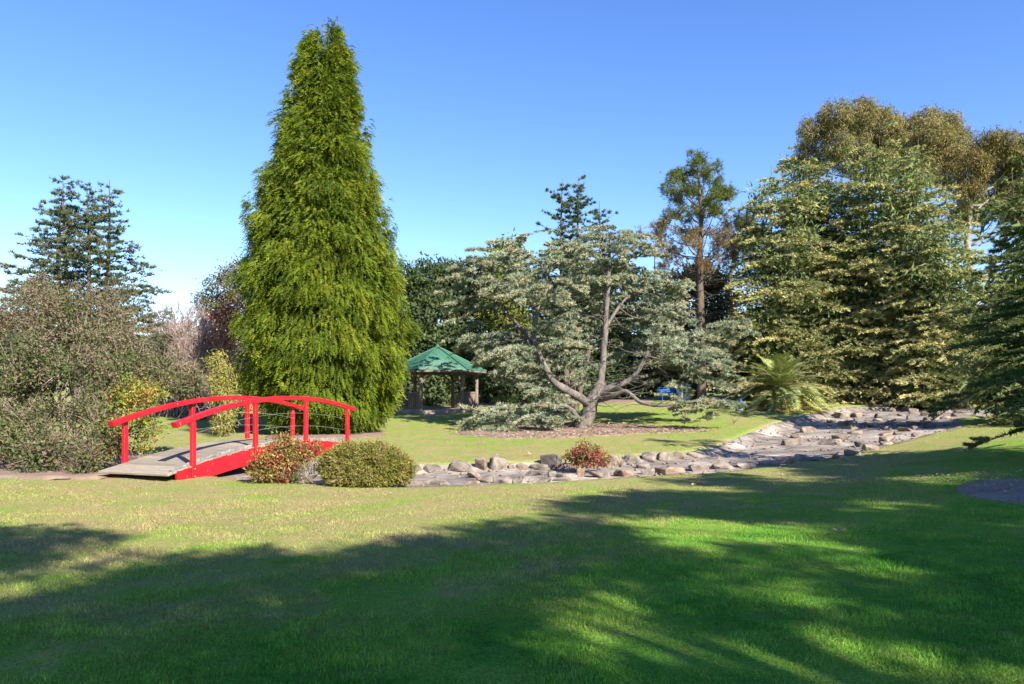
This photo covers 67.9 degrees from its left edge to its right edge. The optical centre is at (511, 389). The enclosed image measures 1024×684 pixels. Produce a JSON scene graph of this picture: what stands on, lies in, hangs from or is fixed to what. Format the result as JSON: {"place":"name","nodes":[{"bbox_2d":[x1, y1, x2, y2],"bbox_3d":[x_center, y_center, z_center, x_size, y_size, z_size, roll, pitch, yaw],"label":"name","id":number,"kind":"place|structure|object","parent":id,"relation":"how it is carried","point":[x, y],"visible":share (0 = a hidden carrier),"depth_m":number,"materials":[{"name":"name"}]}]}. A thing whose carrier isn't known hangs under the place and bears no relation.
{"place":"outdoors","nodes":[
{"label":"outdoors","id":0,"kind":"place"},
{"bbox_2d":[0,389,1023,683],"bbox_3d":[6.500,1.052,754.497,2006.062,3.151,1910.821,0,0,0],"label":"lawn","id":1,"kind":"structure","parent":0,"point":[424,429],"depth_m":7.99,"materials":[{"name":"plant"}]},
{"bbox_2d":[0,277,62,413],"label":"cedar tree","id":2,"kind":"object","parent":1,"relation":"on","point":[15,281],"visible":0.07,"depth_m":39.91,"materials":[{"name":"green plant"}]},
{"bbox_2d":[0,308,149,408],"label":"evergreen tree","id":3,"kind":"object","parent":1,"relation":"on","point":[53,388],"visible":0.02,"depth_m":47.31,"materials":[{"name":"green plant"}]},
{"bbox_2d":[0,451,156,479],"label":"mulch bed","id":4,"kind":"object","parent":1,"relation":"on","point":[57,474],"visible":0.32,"depth_m":16.33,"materials":[{"name":"brown soil"}]},
{"bbox_2d":[0,264,213,474],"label":"tall shrub","id":5,"kind":"object","parent":4,"relation":"on","point":[31,445],"visible":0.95,"depth_m":18.17,"materials":[{"name":"green plant"}]},
{"bbox_2d":[91,366,170,464],"bbox_3d":[-8.726,0.673,17.428,1.445,2.464,1.715,0,0,0],"label":"leafy shrub","id":6,"kind":"object","parent":4,"relation":"on","point":[122,397],"visible":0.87,"depth_m":17.47,"materials":[{"name":"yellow plant"}]},
{"bbox_2d":[0,174,192,420],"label":"cedar tree","id":7,"kind":"object","parent":1,"relation":"on","point":[69,252],"visible":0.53,"depth_m":35.48,"materials":[{"name":"green plant"}]},
{"bbox_2d":[139,299,213,416],"bbox_3d":[-17.959,-1.942,40.210,6.069,6.673,4.510,0,0,39],"label":"bare shrub","id":8,"kind":"object","parent":1,"relation":"on","point":[188,321],"visible":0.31,"depth_m":39.52,"materials":[{"name":"plant"}]},
{"bbox_2d":[115,343,262,403],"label":"evergreen tree","id":9,"kind":"object","parent":1,"relation":"on","point":[238,361],"visible":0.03,"depth_m":56.09,"materials":[{"name":"green plant"}]},
{"bbox_2d":[163,320,240,419],"bbox_3d":[-15.014,-1.097,36.721,3.748,5.136,5.743,0,0,-15],"label":"bare shrub","id":10,"kind":"object","parent":1,"relation":"on","point":[201,349],"visible":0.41,"depth_m":36.47,"materials":[{"name":"plant"}]},
{"bbox_2d":[189,252,255,376],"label":"leafy tree","id":11,"kind":"object","parent":1,"relation":"on","point":[219,279],"visible":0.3,"depth_m":45.52,"materials":[{"name":"brown plant"}]},
{"bbox_2d":[200,349,246,436],"bbox_3d":[-10.423,0.104,27.440,1.838,3.314,1.870,0,0,0],"label":"golden shrub","id":12,"kind":"object","parent":1,"relation":"on","point":[223,382],"visible":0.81,"depth_m":27.36,"materials":[{"name":"yellow plant"}]},
{"bbox_2d":[200,295,248,377],"bbox_3d":[-13.373,-1.686,35.990,2.476,6.370,2.043,0,0,0],"label":"red leaved shrub","id":13,"kind":"object","parent":1,"relation":"on","point":[224,333],"visible":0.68,"depth_m":35.80,"materials":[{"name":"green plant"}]},
{"bbox_2d":[196,362,252,430],"bbox_3d":[-11.734,0.306,31.129,2.474,2.890,4.226,0,0,-19],"label":"bare shrub","id":14,"kind":"object","parent":1,"relation":"on","point":[206,406],"visible":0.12,"depth_m":30.38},
{"bbox_2d":[265,429,387,438],"bbox_3d":[-6.776,1.625,28.135,4.655,0.140,4.993,0,0,0],"label":"mulch bed","id":15,"kind":"object","parent":1,"relation":"on","point":[341,435],"visible":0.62,"depth_m":27.26,"materials":[{"name":"brown soil"}]},
{"bbox_2d":[224,15,423,434],"bbox_3d":[-7.006,-6.188,28.941,7.400,15.880,6.604,0,0,0],"label":"conifer tree","id":16,"kind":"object","parent":15,"relation":"on","point":[324,319],"visible":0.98,"depth_m":27.39,"materials":[{"name":"green plant"}]},
{"bbox_2d":[7,331,742,395],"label":"wood","id":17,"kind":"object","parent":1,"relation":"on","point":[712,389],"depth_m":81.04,"materials":[{"name":"green plant"}]},
{"bbox_2d":[384,255,414,399],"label":"evergreen tree","id":18,"kind":"object","parent":1,"relation":"on","point":[402,278],"depth_m":54.55,"materials":[{"name":"green plant"}]},
{"bbox_2d":[393,344,486,413],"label":"gazebo","id":19,"kind":"object","parent":1,"relation":"on","point":[430,362],"visible":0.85,"depth_m":40.66,"materials":[{"name":"green metal"}]},
{"bbox_2d":[25,405,1023,495],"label":"leaf litter","id":20,"kind":"object","parent":1,"relation":"on","point":[599,432],"visible":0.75,"depth_m":27.92,"materials":[{"name":"plant"}]},
{"bbox_2d":[393,399,658,406],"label":"mulch bed","id":21,"kind":"object","parent":1,"relation":"on","point":[611,401],"visible":0.19,"depth_m":47.09,"materials":[{"name":"soil"}]},
{"bbox_2d":[424,394,438,404],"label":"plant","id":22,"kind":"object","parent":21,"relation":"on","point":[427,402],"visible":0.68,"depth_m":46.92,"materials":[{"name":"green plant"}]},
{"bbox_2d":[391,251,479,402],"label":"evergreen tree","id":23,"kind":"object","parent":21,"relation":"on","point":[423,302],"visible":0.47,"depth_m":50.27,"materials":[{"name":"green plant"}]},
{"bbox_2d":[395,350,503,405],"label":"evergreen tree","id":24,"kind":"object","parent":21,"relation":"on","point":[439,386],"visible":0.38,"depth_m":47.11,"materials":[{"name":"green plant"}]},
{"bbox_2d":[491,394,507,404],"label":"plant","id":25,"kind":"object","parent":21,"relation":"on","point":[502,398],"visible":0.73,"depth_m":45.87,"materials":[{"name":"green plant"}]},
{"bbox_2d":[432,255,584,402],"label":"evergreen tree","id":26,"kind":"object","parent":21,"relation":"on","point":[516,392],"visible":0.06,"depth_m":50.45,"materials":[{"name":"green plant"}]},
{"bbox_2d":[473,228,543,398],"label":"evergreen tree","id":27,"kind":"object","parent":21,"relation":"on","point":[491,324],"visible":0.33,"depth_m":49.40,"materials":[{"name":"green plant"}]},
{"bbox_2d":[508,394,521,404],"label":"plant","id":28,"kind":"object","parent":21,"relation":"on","point":[512,401],"visible":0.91,"depth_m":45.36,"materials":[{"name":"green plant"}]},
{"bbox_2d":[519,396,536,404],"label":"plant","id":29,"kind":"object","parent":21,"relation":"on","point":[525,400],"visible":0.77,"depth_m":45.85,"materials":[{"name":"green plant"}]},
{"bbox_2d":[517,174,629,409],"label":"cedar tree","id":30,"kind":"object","parent":1,"relation":"on","point":[568,204],"visible":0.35,"depth_m":40.94,"materials":[{"name":"green plant"}]},
{"bbox_2d":[448,422,709,438],"bbox_3d":[1.881,1.579,30.574,9.742,0.253,7.459,0,0,-20],"label":"mulch bed","id":31,"kind":"object","parent":1,"relation":"on","point":[600,426],"visible":0.68,"depth_m":29.39,"materials":[{"name":"brown wood"}]},
{"bbox_2d":[434,223,761,431],"bbox_3d":[3.660,-2.491,32.399,14.246,9.455,8.149,0,0,0],"label":"cedar tree","id":32,"kind":"object","parent":31,"relation":"on","point":[657,319],"visible":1,"depth_m":32.01,"materials":[{"name":"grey plant"}]},
{"bbox_2d":[553,261,674,398],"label":"evergreen tree","id":33,"kind":"object","parent":1,"relation":"on","point":[614,335],"visible":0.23,"depth_m":51.23,"materials":[{"name":"green plant"}]},
{"bbox_2d":[657,387,678,400],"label":"park bench","id":34,"kind":"object","parent":1,"relation":"on","point":[665,389],"visible":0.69,"depth_m":47.60,"materials":[{"name":"blue paint"}]},
{"bbox_2d":[634,147,748,398],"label":"pine tree","id":35,"kind":"object","parent":1,"relation":"on","point":[714,197],"visible":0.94,"depth_m":45.76,"materials":[{"name":"green plant"}]},
{"bbox_2d":[636,257,749,398],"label":"evergreen tree","id":36,"kind":"object","parent":1,"relation":"on","point":[723,303],"visible":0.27,"depth_m":49.83,"materials":[{"name":"green plant"}]},
{"bbox_2d":[721,320,761,397],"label":"evergreen tree","id":37,"kind":"object","parent":1,"relation":"on","point":[742,374],"visible":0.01,"depth_m":53.07,"materials":[{"name":"green plant"}]},
{"bbox_2d":[720,198,764,395],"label":"gum tree","id":38,"kind":"object","parent":1,"relation":"on","point":[748,221],"visible":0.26,"depth_m":58.58,"materials":[{"name":"green plant"}]},
{"bbox_2d":[726,350,834,413],"bbox_3d":[13.489,-0.436,38.257,5.607,3.131,5.748,0,0,0],"label":"palm","id":39,"kind":"object","parent":1,"relation":"on","point":[778,374],"visible":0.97,"depth_m":37.50,"materials":[{"name":"green plant"}]},
{"bbox_2d":[738,404,831,410],"bbox_3d":[13.775,0.888,38.373,4.720,0.362,3.318,0,0,0],"label":"mulch bed","id":40,"kind":"object","parent":1,"relation":"on","point":[758,408],"visible":0.35,"depth_m":37.39,"materials":[{"name":"brown wood"}]},
{"bbox_2d":[708,144,889,403],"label":"cedar tree","id":41,"kind":"object","parent":1,"relation":"on","point":[777,314],"visible":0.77,"depth_m":43.88,"materials":[{"name":"green plant"}]},
{"bbox_2d":[801,456,826,460],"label":"rock","id":42,"kind":"object","parent":1,"relation":"on","point":[817,458],"visible":0.77,"depth_m":19.28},
{"bbox_2d":[831,454,846,458],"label":"rock","id":43,"kind":"object","parent":1,"relation":"on","point":[836,456],"visible":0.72,"depth_m":19.39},
{"bbox_2d":[844,449,860,455],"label":"rock","id":44,"kind":"object","parent":1,"relation":"on","point":[848,452],"visible":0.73,"depth_m":20.09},
{"bbox_2d":[861,444,879,450],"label":"rock","id":45,"kind":"object","parent":1,"relation":"on","point":[866,447],"visible":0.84,"depth_m":21.36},
{"bbox_2d":[772,90,979,269],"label":"gum tree","id":46,"kind":"object","parent":1,"relation":"on","point":[944,136],"visible":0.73,"depth_m":61.69,"materials":[{"name":"green plant"}]},
{"bbox_2d":[789,119,981,407],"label":"cedar tree","id":47,"kind":"object","parent":1,"relation":"on","point":[872,181],"visible":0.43,"depth_m":43.12,"materials":[{"name":"green plant"}]},
{"bbox_2d":[843,138,1009,408],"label":"cedar tree","id":48,"kind":"object","parent":1,"relation":"on","point":[933,383],"visible":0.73,"depth_m":40.75,"materials":[{"name":"green plant"}]},
{"bbox_2d":[922,164,1023,451],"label":"cedar tree","id":49,"kind":"object","parent":1,"relation":"on","point":[1016,400],"visible":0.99,"depth_m":16.45,"materials":[{"name":"green plant"}]},
{"bbox_2d":[944,138,1023,425],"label":"cedar tree","id":50,"kind":"object","parent":1,"relation":"on","point":[999,289],"visible":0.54,"depth_m":26.92,"materials":[{"name":"green plant"}]},
{"bbox_2d":[944,121,1023,307],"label":"gum tree","id":51,"kind":"object","parent":1,"relation":"on","point":[998,148],"visible":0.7,"depth_m":56.88,"materials":[{"name":"green plant"}]},
{"bbox_2d":[955,478,1023,503],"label":"mulch bed","id":52,"kind":"object","parent":1,"relation":"on","point":[977,488],"visible":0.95,"depth_m":11.82,"materials":[{"name":"brown wood"}]},
{"bbox_2d":[0,0,1023,388],"label":"sky","id":53,"kind":"structure","parent":0,"point":[479,108],"materials":[{"name":"blue"}]},
{"bbox_2d":[174,403,1002,486],"bbox_3d":[6.905,1.555,29.745,37.810,1.706,32.490,0,0,0],"label":"stream bed","id":54,"kind":"object","parent":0,"point":[867,435],"visible":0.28,"depth_m":23.83,"materials":[{"name":"stone"}]},
{"bbox_2d":[98,396,355,480],"bbox_3d":[-6.585,1.095,19.114,1.956,1.897,7.388,0,0,19],"label":"footbridge","id":55,"kind":"object","parent":54,"relation":"on","point":[193,459],"visible":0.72,"depth_m":17.16,"materials":[{"name":"red paint"}]},
{"bbox_2d":[242,430,324,484],"bbox_3d":[-4.560,1.379,15.545,1.776,1.117,1.160,0,0,-44],"label":"heavenly bamboo","id":56,"kind":"object","parent":54,"relation":"on","point":[280,458],"visible":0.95,"depth_m":15.31,"materials":[{"name":"brown plant"}]},
{"bbox_2d":[285,457,319,483],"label":"dry plant","id":57,"kind":"object","parent":54,"relation":"on","point":[301,475],"visible":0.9,"depth_m":15.27,"materials":[{"name":"beige plant"}]},
{"bbox_2d":[314,437,418,487],"bbox_3d":[-2.894,1.439,15.370,2.104,1.010,1.968,0,0,0],"label":"dome bush","id":58,"kind":"object","parent":54,"relation":"on","point":[347,464],"visible":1,"depth_m":14.87,"materials":[{"name":"green plant"}]},
{"bbox_2d":[409,479,430,484],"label":"rock","id":59,"kind":"object","parent":54,"relation":"on","point":[425,481],"visible":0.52,"depth_m":15.85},
{"bbox_2d":[424,464,440,472],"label":"rock","id":60,"kind":"object","parent":54,"relation":"on","point":[430,468],"visible":1,"depth_m":18.12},
{"bbox_2d":[432,479,449,484],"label":"rock","id":61,"kind":"object","parent":54,"relation":"on","point":[440,481],"visible":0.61,"depth_m":15.82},
{"bbox_2d":[448,460,471,471],"bbox_3d":[-1.263,1.856,18.334,0.635,0.298,0.489,9,-7,16],"label":"rock","id":62,"kind":"object","parent":54,"relation":"on","point":[457,466],"visible":0.93,"depth_m":18.14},
{"bbox_2d":[464,480,480,483],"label":"rock","id":63,"kind":"object","parent":54,"relation":"on","point":[473,482],"visible":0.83,"depth_m":15.87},
{"bbox_2d":[468,472,479,477],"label":"rock","id":64,"kind":"object","parent":54,"relation":"on","point":[472,475],"visible":0.79,"depth_m":17.04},
{"bbox_2d":[475,457,486,470],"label":"rock","id":65,"kind":"object","parent":54,"relation":"on","point":[481,463],"visible":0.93,"depth_m":18.30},
{"bbox_2d":[476,475,496,482],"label":"rock","id":66,"kind":"object","parent":54,"relation":"on","point":[488,479],"visible":0.86,"depth_m":16.12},
{"bbox_2d":[489,456,505,470],"bbox_3d":[-0.335,1.808,18.432,0.464,0.393,0.429,-3,5,-2],"label":"rock","id":67,"kind":"object","parent":54,"relation":"on","point":[497,463],"visible":0.83,"depth_m":18.32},
{"bbox_2d":[498,476,511,483],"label":"rock","id":68,"kind":"object","parent":54,"relation":"on","point":[507,479],"visible":0.69,"depth_m":15.96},
{"bbox_2d":[512,476,522,482],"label":"rock","id":69,"kind":"object","parent":54,"relation":"on","point":[519,479],"visible":0.69,"depth_m":16.04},
{"bbox_2d":[516,463,527,469],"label":"rock","id":70,"kind":"object","parent":54,"relation":"on","point":[520,466],"visible":0.9,"depth_m":18.46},
{"bbox_2d":[512,465,535,477],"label":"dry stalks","id":71,"kind":"object","parent":54,"relation":"on","point":[521,473],"visible":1,"depth_m":16.82,"materials":[{"name":"beige plant"}]},
{"bbox_2d":[527,471,543,475],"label":"rock","id":72,"kind":"object","parent":54,"relation":"on","point":[533,473],"visible":0.84,"depth_m":17.30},
{"bbox_2d":[530,464,547,469],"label":"rock","id":73,"kind":"object","parent":54,"relation":"on","point":[541,466],"visible":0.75,"depth_m":18.39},
{"bbox_2d":[528,476,550,482],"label":"rock","id":74,"kind":"object","parent":54,"relation":"on","point":[536,479],"visible":0.84,"depth_m":16.11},
{"bbox_2d":[540,454,561,467],"bbox_3d":[1.035,1.742,18.800,0.537,0.422,0.481,0,0,40],"label":"rock","id":75,"kind":"object","parent":54,"relation":"on","point":[551,460],"visible":0.82,"depth_m":18.61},
{"bbox_2d":[553,476,567,480],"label":"rock","id":76,"kind":"object","parent":54,"relation":"on","point":[563,478],"visible":0.93,"depth_m":16.33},
{"bbox_2d":[556,473,577,477],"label":"rock","id":77,"kind":"object","parent":54,"relation":"on","point":[571,475],"visible":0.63,"depth_m":16.88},
{"bbox_2d":[576,468,584,476],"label":"rock","id":78,"kind":"object","parent":54,"relation":"on","point":[580,472],"visible":0.9,"depth_m":16.95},
{"bbox_2d":[560,438,614,469],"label":"heavenly bamboo","id":79,"kind":"object","parent":54,"relation":"on","point":[589,457],"visible":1,"depth_m":17.75,"materials":[{"name":"red plant"}]},
{"bbox_2d":[588,471,609,477],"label":"rock","id":80,"kind":"object","parent":54,"relation":"on","point":[600,474],"visible":0.82,"depth_m":16.81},
{"bbox_2d":[602,455,621,467],"bbox_3d":[2.521,1.834,19.143,0.475,0.383,0.361,0,-2,-25],"label":"rock","id":81,"kind":"object","parent":54,"relation":"on","point":[612,463],"visible":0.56,"depth_m":19.00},
{"bbox_2d":[237,406,999,486],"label":"pebbles","id":82,"kind":"object","parent":54,"relation":"on","point":[635,469],"visible":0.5,"depth_m":23.38,"materials":[{"name":"stone"}]},
{"bbox_2d":[613,469,634,476],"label":"rock","id":83,"kind":"object","parent":54,"relation":"on","point":[622,473],"visible":0.81,"depth_m":17.04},
{"bbox_2d":[623,454,640,464],"bbox_3d":[3.153,1.835,19.938,0.499,0.292,0.379,12,8,11],"label":"rock","id":84,"kind":"object","parent":54,"relation":"on","point":[632,459],"visible":0.56,"depth_m":19.78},
{"bbox_2d":[636,463,649,468],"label":"rock","id":85,"kind":"object","parent":54,"relation":"on","point":[642,465],"visible":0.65,"depth_m":18.82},
{"bbox_2d":[641,468,654,474],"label":"rock","id":86,"kind":"object","parent":54,"relation":"on","point":[647,471],"visible":0.81,"depth_m":17.42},
{"bbox_2d":[642,451,656,462],"bbox_3d":[3.673,1.810,20.336,0.409,0.327,0.323,-4,-1,16],"label":"rock","id":87,"kind":"object","parent":54,"relation":"on","point":[649,456],"visible":0.81,"depth_m":20.20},
{"bbox_2d":[657,452,672,461],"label":"rock","id":88,"kind":"object","parent":54,"relation":"on","point":[665,456],"visible":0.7,"depth_m":20.46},
{"bbox_2d":[654,467,685,474],"bbox_3d":[3.651,1.892,17.640,0.692,0.204,0.535,6,-9,-25],"label":"rock","id":89,"kind":"object","parent":54,"relation":"on","point":[668,470],"visible":0.8,"depth_m":17.41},
{"bbox_2d":[672,451,684,458],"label":"rock","id":90,"kind":"object","parent":54,"relation":"on","point":[679,455],"visible":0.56,"depth_m":20.95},
{"bbox_2d":[688,464,708,470],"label":"rock","id":91,"kind":"object","parent":54,"relation":"on","point":[693,467],"visible":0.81,"depth_m":18.00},
{"bbox_2d":[710,462,734,469],"bbox_3d":[5.183,1.901,18.656,0.634,0.173,0.475,-2,11,-26],"label":"rock","id":92,"kind":"object","parent":54,"relation":"on","point":[720,465],"visible":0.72,"depth_m":18.54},
{"bbox_2d":[736,462,756,467],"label":"rock","id":93,"kind":"object","parent":54,"relation":"on","point":[745,465],"visible":0.64,"depth_m":18.75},
{"bbox_2d":[758,460,781,465],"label":"rock","id":94,"kind":"object","parent":54,"relation":"on","point":[770,463],"visible":0.82,"depth_m":19.24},
{"bbox_2d":[780,456,793,462],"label":"rock","id":95,"kind":"object","parent":54,"relation":"on","point":[786,459],"visible":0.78,"depth_m":19.83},
{"bbox_2d":[781,438,802,445],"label":"rock","id":96,"kind":"object","parent":54,"relation":"on","point":[793,441],"visible":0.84,"depth_m":25.01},
{"bbox_2d":[794,454,805,461],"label":"rock","id":97,"kind":"object","parent":54,"relation":"on","point":[797,457],"visible":0.66,"depth_m":20.11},
{"bbox_2d":[799,426,815,432],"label":"rock","id":98,"kind":"object","parent":54,"relation":"on","point":[805,429],"visible":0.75,"depth_m":29.71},
{"bbox_2d":[820,439,841,444],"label":"rock","id":99,"kind":"object","parent":54,"relation":"on","point":[831,442],"visible":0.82,"depth_m":24.50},
{"bbox_2d":[829,429,842,432],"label":"rock","id":100,"kind":"object","parent":54,"relation":"on","point":[835,430],"visible":0.83,"depth_m":28.87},
{"bbox_2d":[831,433,850,440],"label":"rock","id":101,"kind":"object","parent":54,"relation":"on","point":[842,436],"visible":0.68,"depth_m":25.56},
{"bbox_2d":[833,412,850,417],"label":"rock","id":102,"kind":"object","parent":54,"relation":"on","point":[838,415],"visible":0.69,"depth_m":35.94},
{"bbox_2d":[837,420,856,425],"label":"rock","id":103,"kind":"object","parent":54,"relation":"on","point":[846,423],"visible":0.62,"depth_m":31.65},
{"bbox_2d":[847,430,862,434],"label":"rock","id":104,"kind":"object","parent":54,"relation":"on","point":[856,432],"visible":0.69,"depth_m":27.46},
{"bbox_2d":[851,412,861,417],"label":"rock","id":105,"kind":"object","parent":54,"relation":"on","point":[855,414],"visible":0.77,"depth_m":35.85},
{"bbox_2d":[854,441,867,446],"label":"rock","id":106,"kind":"object","parent":54,"relation":"on","point":[858,443],"visible":0.76,"depth_m":23.39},
{"bbox_2d":[863,422,879,427],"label":"rock","id":107,"kind":"object","parent":54,"relation":"on","point":[873,424],"visible":0.94,"depth_m":30.21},
{"bbox_2d":[879,441,892,445],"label":"rock","id":108,"kind":"object","parent":54,"relation":"on","point":[882,443],"visible":0.72,"depth_m":23.19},
{"bbox_2d":[879,435,895,441],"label":"rock","id":109,"kind":"object","parent":54,"relation":"on","point":[886,438],"visible":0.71,"depth_m":24.30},
{"bbox_2d":[882,407,895,411],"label":"rock","id":110,"kind":"object","parent":54,"relation":"on","point":[888,409],"visible":0.87,"depth_m":39.93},
{"bbox_2d":[897,427,912,430],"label":"rock","id":111,"kind":"object","parent":54,"relation":"on","point":[903,429],"visible":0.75,"depth_m":27.34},
{"bbox_2d":[908,408,918,413],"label":"rock","id":112,"kind":"object","parent":54,"relation":"on","point":[913,411],"visible":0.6,"depth_m":37.61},
{"bbox_2d":[906,421,921,425],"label":"rock","id":113,"kind":"object","parent":54,"relation":"on","point":[911,423],"visible":0.73,"depth_m":29.66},
{"bbox_2d":[677,383,690,399],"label":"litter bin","id":114,"kind":"object","parent":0,"point":[681,393],"visible":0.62,"depth_m":46.92,"materials":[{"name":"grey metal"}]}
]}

